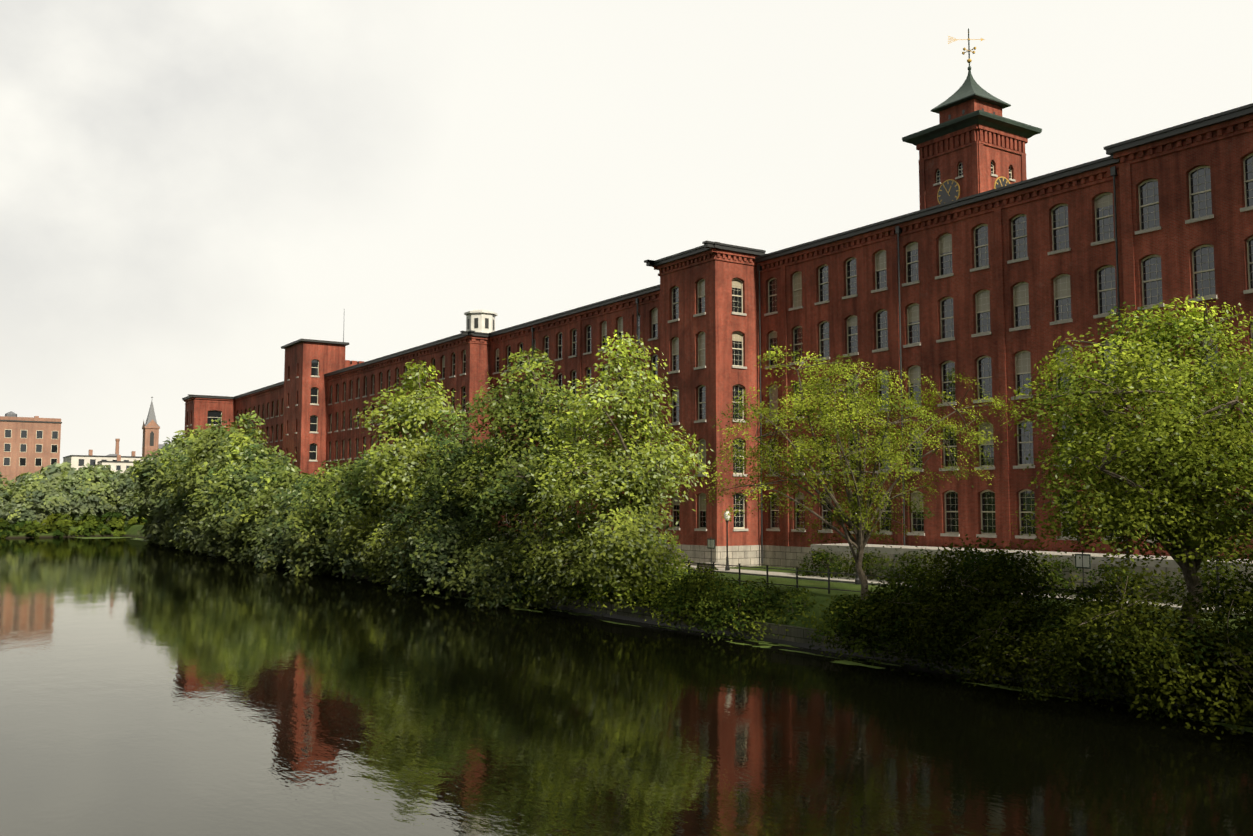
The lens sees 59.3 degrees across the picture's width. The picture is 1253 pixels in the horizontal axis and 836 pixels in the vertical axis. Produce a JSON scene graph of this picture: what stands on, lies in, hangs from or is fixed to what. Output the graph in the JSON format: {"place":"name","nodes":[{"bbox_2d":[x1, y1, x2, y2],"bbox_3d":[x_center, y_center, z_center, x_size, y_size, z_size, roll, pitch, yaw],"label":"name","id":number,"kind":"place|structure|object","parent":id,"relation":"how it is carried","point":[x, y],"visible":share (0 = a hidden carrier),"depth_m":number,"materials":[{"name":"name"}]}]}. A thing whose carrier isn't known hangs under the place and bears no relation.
{"place":"outdoors","nodes":[
{"label":"outdoors","id":0,"kind":"place"},
{"bbox_2d":[0,536,1252,835],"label":"river water","id":1,"kind":"structure","parent":0,"point":[146,688],"depth_m":33.45,"materials":[{"name":"liquid"}]},
{"bbox_2d":[0,515,1252,678],"bbox_3d":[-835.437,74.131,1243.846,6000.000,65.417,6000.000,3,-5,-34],"label":"ground","id":2,"kind":"structure","parent":0,"point":[821,596],"depth_m":58.10,"materials":[{"name":"green plant"}]},
{"bbox_2d":[0,477,18,523],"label":"tree","id":3,"kind":"object","parent":2,"relation":"on","point":[5,496],"visible":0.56,"depth_m":237.08,"materials":[{"name":"green plant"}]},
{"bbox_2d":[0,518,18,537],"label":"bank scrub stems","id":4,"kind":"object","parent":2,"relation":"on","point":[3,524],"visible":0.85,"depth_m":223.77,"materials":[{"name":"green plant"}]},
{"bbox_2d":[8,520,47,537],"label":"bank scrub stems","id":5,"kind":"object","parent":2,"relation":"on","point":[27,526],"visible":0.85,"depth_m":226.47,"materials":[{"name":"green plant"}]},
{"bbox_2d":[0,472,72,525],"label":"tree","id":6,"kind":"object","parent":2,"relation":"on","point":[37,500],"visible":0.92,"depth_m":234.31,"materials":[{"name":"green plant"}]},
{"bbox_2d":[7,472,78,521],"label":"tree","id":7,"kind":"object","parent":2,"relation":"on","point":[39,476],"depth_m":264.69,"materials":[{"name":"green plant"}]},
{"bbox_2d":[31,461,78,517],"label":"tree","id":8,"kind":"object","parent":2,"relation":"on","point":[52,473],"visible":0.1,"depth_m":298.88,"materials":[{"name":"green plant"}]},
{"bbox_2d":[41,512,78,536],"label":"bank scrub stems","id":9,"kind":"object","parent":2,"relation":"on","point":[60,523],"visible":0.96,"depth_m":230.22,"materials":[{"name":"green plant"}]},
{"bbox_2d":[0,397,165,489],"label":"distant town","id":10,"kind":"object","parent":2,"relation":"on","point":[30,444],"visible":0.31,"depth_m":319.98,"materials":[{"name":"brick"}]},
{"bbox_2d":[54,465,117,523],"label":"tree","id":11,"kind":"object","parent":2,"relation":"on","point":[85,489],"visible":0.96,"depth_m":242.83,"materials":[{"name":"green plant"}]},
{"bbox_2d":[71,513,102,535],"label":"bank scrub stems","id":12,"kind":"object","parent":2,"relation":"on","point":[86,523],"visible":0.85,"depth_m":234.18,"materials":[{"name":"green plant"}]},
{"bbox_2d":[68,462,128,517],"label":"tree","id":13,"kind":"object","parent":2,"relation":"on","point":[95,466],"visible":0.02,"depth_m":268.79,"materials":[{"name":"green plant"}]},
{"bbox_2d":[96,512,126,535],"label":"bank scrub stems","id":14,"kind":"object","parent":2,"relation":"on","point":[116,519],"visible":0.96,"depth_m":237.28,"materials":[{"name":"green plant"}]},
{"bbox_2d":[116,466,140,520],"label":"tree","id":15,"kind":"object","parent":2,"relation":"on","point":[128,471],"visible":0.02,"depth_m":294.68,"materials":[{"name":"green plant"}]},
{"bbox_2d":[102,470,156,522],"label":"tree","id":16,"kind":"object","parent":2,"relation":"on","point":[123,485],"visible":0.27,"depth_m":246.08,"materials":[{"name":"green plant"}]},
{"bbox_2d":[121,517,147,531],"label":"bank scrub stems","id":17,"kind":"object","parent":2,"relation":"on","point":[133,521],"visible":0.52,"depth_m":241.04,"materials":[{"name":"green plant"}]},
{"bbox_2d":[121,435,183,543],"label":"tree","id":18,"kind":"object","parent":2,"relation":"on","point":[148,468],"visible":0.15,"depth_m":191.59,"materials":[{"name":"green plant"}]},
{"bbox_2d":[150,424,212,546],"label":"tree","id":19,"kind":"object","parent":2,"relation":"on","point":[166,535],"visible":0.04,"depth_m":178.22,"materials":[{"name":"green plant"}]},
{"bbox_2d":[159,437,204,549],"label":"tree","id":20,"kind":"object","parent":2,"relation":"on","point":[182,512],"visible":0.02,"depth_m":170.20,"materials":[{"name":"green plant"}]},
{"bbox_2d":[167,409,270,552],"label":"tree","id":21,"kind":"object","parent":2,"relation":"on","point":[209,453],"visible":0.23,"depth_m":161.12,"materials":[{"name":"green plant"}]},
{"bbox_2d":[182,429,292,556],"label":"tree","id":22,"kind":"object","parent":2,"relation":"on","point":[210,542],"visible":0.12,"depth_m":150.71,"materials":[{"name":"green plant"}]},
{"bbox_2d":[198,440,318,560],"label":"tree","id":23,"kind":"object","parent":2,"relation":"on","point":[239,484],"visible":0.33,"depth_m":139.04,"materials":[{"name":"green plant"}]},
{"bbox_2d":[213,462,307,561],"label":"tree","id":24,"kind":"object","parent":2,"relation":"on","point":[259,507],"visible":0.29,"depth_m":131.32,"materials":[{"name":"green plant"}]},
{"bbox_2d":[238,473,320,567],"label":"tree","id":25,"kind":"object","parent":2,"relation":"on","point":[269,549],"visible":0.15,"depth_m":120.39,"materials":[{"name":"green plant"}]},
{"bbox_2d":[278,467,352,575],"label":"tree","id":26,"kind":"object","parent":2,"relation":"on","point":[308,564],"visible":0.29,"depth_m":106.23,"materials":[{"name":"green plant"}]},
{"bbox_2d":[282,441,410,582],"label":"tree","id":27,"kind":"object","parent":2,"relation":"on","point":[349,492],"visible":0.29,"depth_m":102.04,"materials":[{"name":"green plant"}]},
{"bbox_2d":[330,359,468,590],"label":"tree","id":28,"kind":"object","parent":2,"relation":"on","point":[396,472],"visible":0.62,"depth_m":93.49,"materials":[{"name":"green plant"}]},
{"bbox_2d":[368,408,518,599],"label":"tree","id":29,"kind":"object","parent":2,"relation":"on","point":[440,537],"visible":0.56,"depth_m":84.80,"materials":[{"name":"green plant"}]},
{"bbox_2d":[440,346,621,608],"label":"tree","id":30,"kind":"object","parent":2,"relation":"on","point":[510,486],"visible":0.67,"depth_m":75.64,"materials":[{"name":"green plant"}]},
{"bbox_2d":[502,548,560,604],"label":"bank shrub stems","id":31,"kind":"object","parent":2,"relation":"on","point":[531,587],"visible":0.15,"depth_m":72.58,"materials":[{"name":"green plant"}]},
{"bbox_2d":[544,546,615,607],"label":"bank shrub stems","id":32,"kind":"object","parent":2,"relation":"on","point":[581,591],"visible":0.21,"depth_m":68.87,"materials":[{"name":"green plant"}]},
{"bbox_2d":[590,573,619,601],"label":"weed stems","id":33,"kind":"object","parent":2,"relation":"on","point":[605,594],"visible":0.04,"depth_m":67.48,"materials":[{"name":"green plant"}]},
{"bbox_2d":[494,330,716,615],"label":"tree","id":34,"kind":"object","parent":2,"relation":"on","point":[637,486],"visible":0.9,"depth_m":65.96,"materials":[{"name":"green plant"}]},
{"bbox_2d":[608,573,646,603],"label":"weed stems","id":35,"kind":"object","parent":2,"relation":"on","point":[623,591],"visible":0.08,"depth_m":66.02,"materials":[{"name":"green plant"}]},
{"bbox_2d":[581,530,698,616],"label":"bank shrub stems","id":36,"kind":"object","parent":2,"relation":"on","point":[636,589],"visible":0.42,"depth_m":63.68,"materials":[{"name":"green plant"}]},
{"bbox_2d":[631,576,671,607],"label":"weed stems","id":37,"kind":"object","parent":2,"relation":"on","point":[662,583],"visible":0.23,"depth_m":63.57,"materials":[{"name":"green plant"}]},
{"bbox_2d":[645,578,714,626],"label":"bank shrub stems","id":38,"kind":"object","parent":2,"relation":"on","point":[659,603],"visible":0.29,"depth_m":60.06,"materials":[{"name":"green plant"}]},
{"bbox_2d":[651,563,737,633],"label":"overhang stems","id":39,"kind":"object","parent":2,"relation":"on","point":[695,584],"visible":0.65,"depth_m":58.62,"materials":[{"name":"green plant"}]},
{"bbox_2d":[693,564,712,576],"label":"bench","id":40,"kind":"object","parent":2,"relation":"on","point":[705,565],"visible":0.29,"depth_m":65.22,"materials":[{"name":"green wood"}]},
{"bbox_2d":[707,537,714,563],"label":"path sign","id":41,"kind":"object","parent":2,"relation":"on","point":[711,543],"visible":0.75,"depth_m":71.84,"materials":[{"name":"black metal"}]},
{"bbox_2d":[693,580,733,624],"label":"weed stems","id":42,"kind":"object","parent":2,"relation":"on","point":[715,599],"visible":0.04,"depth_m":59.36,"materials":[{"name":"green plant"}]},
{"bbox_2d":[182,28,1252,568],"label":"mill building","id":43,"kind":"structure","parent":2,"relation":"on","point":[992,268],"depth_m":70.97,"materials":[{"name":"brick"}]},
{"bbox_2d":[682,578,780,641],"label":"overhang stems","id":44,"kind":"object","parent":2,"relation":"on","point":[720,619],"visible":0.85,"depth_m":55.87,"materials":[{"name":"green plant"}]},
{"bbox_2d":[727,577,788,628],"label":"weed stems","id":45,"kind":"object","parent":2,"relation":"on","point":[768,595],"visible":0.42,"depth_m":55.94,"materials":[{"name":"green plant"}]},
{"bbox_2d":[768,586,815,638],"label":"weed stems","id":46,"kind":"object","parent":2,"relation":"on","point":[796,597],"visible":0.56,"depth_m":54.22,"materials":[{"name":"green plant"}]},
{"bbox_2d":[792,546,845,577],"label":"shrub","id":47,"kind":"object","parent":2,"relation":"on","point":[817,559],"visible":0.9,"depth_m":67.51,"materials":[{"name":"green plant"}]},
{"bbox_2d":[812,593,867,639],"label":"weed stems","id":48,"kind":"object","parent":2,"relation":"on","point":[837,600],"visible":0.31,"depth_m":51.40,"materials":[{"name":"green plant"}]},
{"bbox_2d":[855,511,860,584],"bbox_3d":[12.850,7.166,61.215,0.440,4.160,0.418,3,-5,-34],"label":"lamp post","id":49,"kind":"object","parent":2,"relation":"on","point":[857,579],"visible":0.06,"depth_m":60.98,"materials":[{"name":"black metal"}]},
{"bbox_2d":[702,344,1018,599],"bbox_3d":[9.676,2.893,53.490,14.799,12.480,14.829,3,-5,-34],"label":"tree","id":50,"kind":"object","parent":2,"relation":"on","point":[860,527],"visible":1,"depth_m":51.74,"materials":[{"name":"green plant"}]},
{"bbox_2d":[807,589,914,663],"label":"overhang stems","id":51,"kind":"object","parent":2,"relation":"on","point":[837,622],"visible":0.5,"depth_m":48.71,"materials":[{"name":"green plant"}]},
{"bbox_2d":[831,549,906,581],"bbox_3d":[14.283,8.865,64.457,2.910,2.410,5.213,3,-5,-34],"label":"shrub","id":52,"kind":"object","parent":2,"relation":"on","point":[864,561],"visible":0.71,"depth_m":64.31,"materials":[{"name":"green plant"}]},
{"bbox_2d":[844,582,916,637],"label":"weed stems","id":53,"kind":"object","parent":2,"relation":"on","point":[873,595],"visible":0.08,"depth_m":49.80,"materials":[{"name":"green plant"}]},
{"bbox_2d":[526,543,1252,716],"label":"riverbank works","id":54,"kind":"structure","parent":2,"relation":"on","point":[795,636],"depth_m":54.98,"materials":[{"name":"stone"}]},
{"bbox_2d":[724,509,729,570],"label":"lamp post","id":55,"kind":"object","parent":54,"relation":"on","point":[727,558],"visible":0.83,"depth_m":73.65,"materials":[{"name":"black metal"}]},
{"bbox_2d":[666,560,1134,615],"bbox_3d":[6.196,8.624,60.250,0.100,1.300,46.100,3,-5,-34],"label":"bank fence","id":56,"kind":"object","parent":2,"relation":"on","point":[796,578],"visible":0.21,"depth_m":56.39,"materials":[{"name":"black metal"}]},
{"bbox_2d":[853,558,974,670],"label":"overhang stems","id":57,"kind":"object","parent":2,"relation":"on","point":[915,587],"visible":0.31,"depth_m":46.73,"materials":[{"name":"green plant"}]},
{"bbox_2d":[882,545,953,582],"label":"deck shrub stems","id":58,"kind":"object","parent":2,"relation":"on","point":[909,557],"visible":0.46,"depth_m":61.36,"materials":[{"name":"green plant"}]},
{"bbox_2d":[894,529,1072,667],"bbox_3d":[15.195,7.496,45.362,6.843,5.799,8.835,3,-5,-34],"label":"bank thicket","id":59,"kind":"object","parent":2,"relation":"on","point":[968,554],"visible":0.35,"depth_m":44.28,"materials":[{"name":"green plant"}]},
{"bbox_2d":[924,546,1057,681],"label":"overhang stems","id":60,"kind":"object","parent":2,"relation":"on","point":[1013,577],"visible":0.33,"depth_m":43.27,"materials":[{"name":"green plant"}]},
{"bbox_2d":[849,295,1252,739],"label":"tree","id":61,"kind":"object","parent":2,"relation":"on","point":[1191,543],"visible":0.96,"depth_m":37.04,"materials":[{"name":"green plant"}]},
{"bbox_2d":[1016,552,1102,596],"bbox_3d":[20.841,7.980,54.402,3.204,2.637,5.116,3,-5,-34],"label":"shrub","id":62,"kind":"object","parent":2,"relation":"on","point":[1047,564],"visible":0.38,"depth_m":53.97,"materials":[{"name":"green plant"}]},
{"bbox_2d":[1005,580,1159,701],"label":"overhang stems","id":63,"kind":"object","parent":2,"relation":"on","point":[1084,595],"visible":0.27,"depth_m":40.12,"materials":[{"name":"green plant"}]},
{"bbox_2d":[1075,552,1090,602],"bbox_3d":[20.560,7.226,49.487,0.061,2.400,0.760,3,-5,-34],"label":"path sign","id":64,"kind":"object","parent":2,"relation":"on","point":[1083,562],"visible":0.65,"depth_m":49.49,"materials":[{"name":"black metal"}]},
{"bbox_2d":[1067,560,1180,602],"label":"deck shrub stems","id":65,"kind":"object","parent":2,"relation":"on","point":[1110,579],"visible":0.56,"depth_m":50.92,"materials":[{"name":"green plant"}]},
{"bbox_2d":[1066,611,1229,712],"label":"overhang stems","id":66,"kind":"object","parent":2,"relation":"on","point":[1095,690],"visible":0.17,"depth_m":37.44,"materials":[{"name":"green plant"}]},
{"bbox_2d":[1148,564,1252,722],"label":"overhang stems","id":67,"kind":"object","parent":2,"relation":"on","point":[1236,602],"visible":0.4,"depth_m":35.86,"materials":[{"name":"green plant"}]},
{"bbox_2d":[1154,553,1252,610],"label":"deck shrub stems","id":68,"kind":"object","parent":2,"relation":"on","point":[1181,587],"visible":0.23,"depth_m":47.87,"materials":[{"name":"green plant"}]},
{"bbox_2d":[1159,620,1252,678],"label":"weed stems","id":69,"kind":"object","parent":2,"relation":"on","point":[1216,638],"visible":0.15,"depth_m":37.34,"materials":[{"name":"green plant"}]},
{"bbox_2d":[1215,554,1222,612],"bbox_3d":[23.982,5.862,44.650,0.440,4.160,0.418,3,-5,-34],"label":"lamp post","id":70,"kind":"object","parent":2,"relation":"on","point":[1217,577],"visible":0.02,"depth_m":44.57,"materials":[{"name":"black metal"}]},
{"bbox_2d":[0,0,1252,463],"label":"sky","id":71,"kind":"structure","parent":0,"point":[192,192],"materials":[{"name":"white"}]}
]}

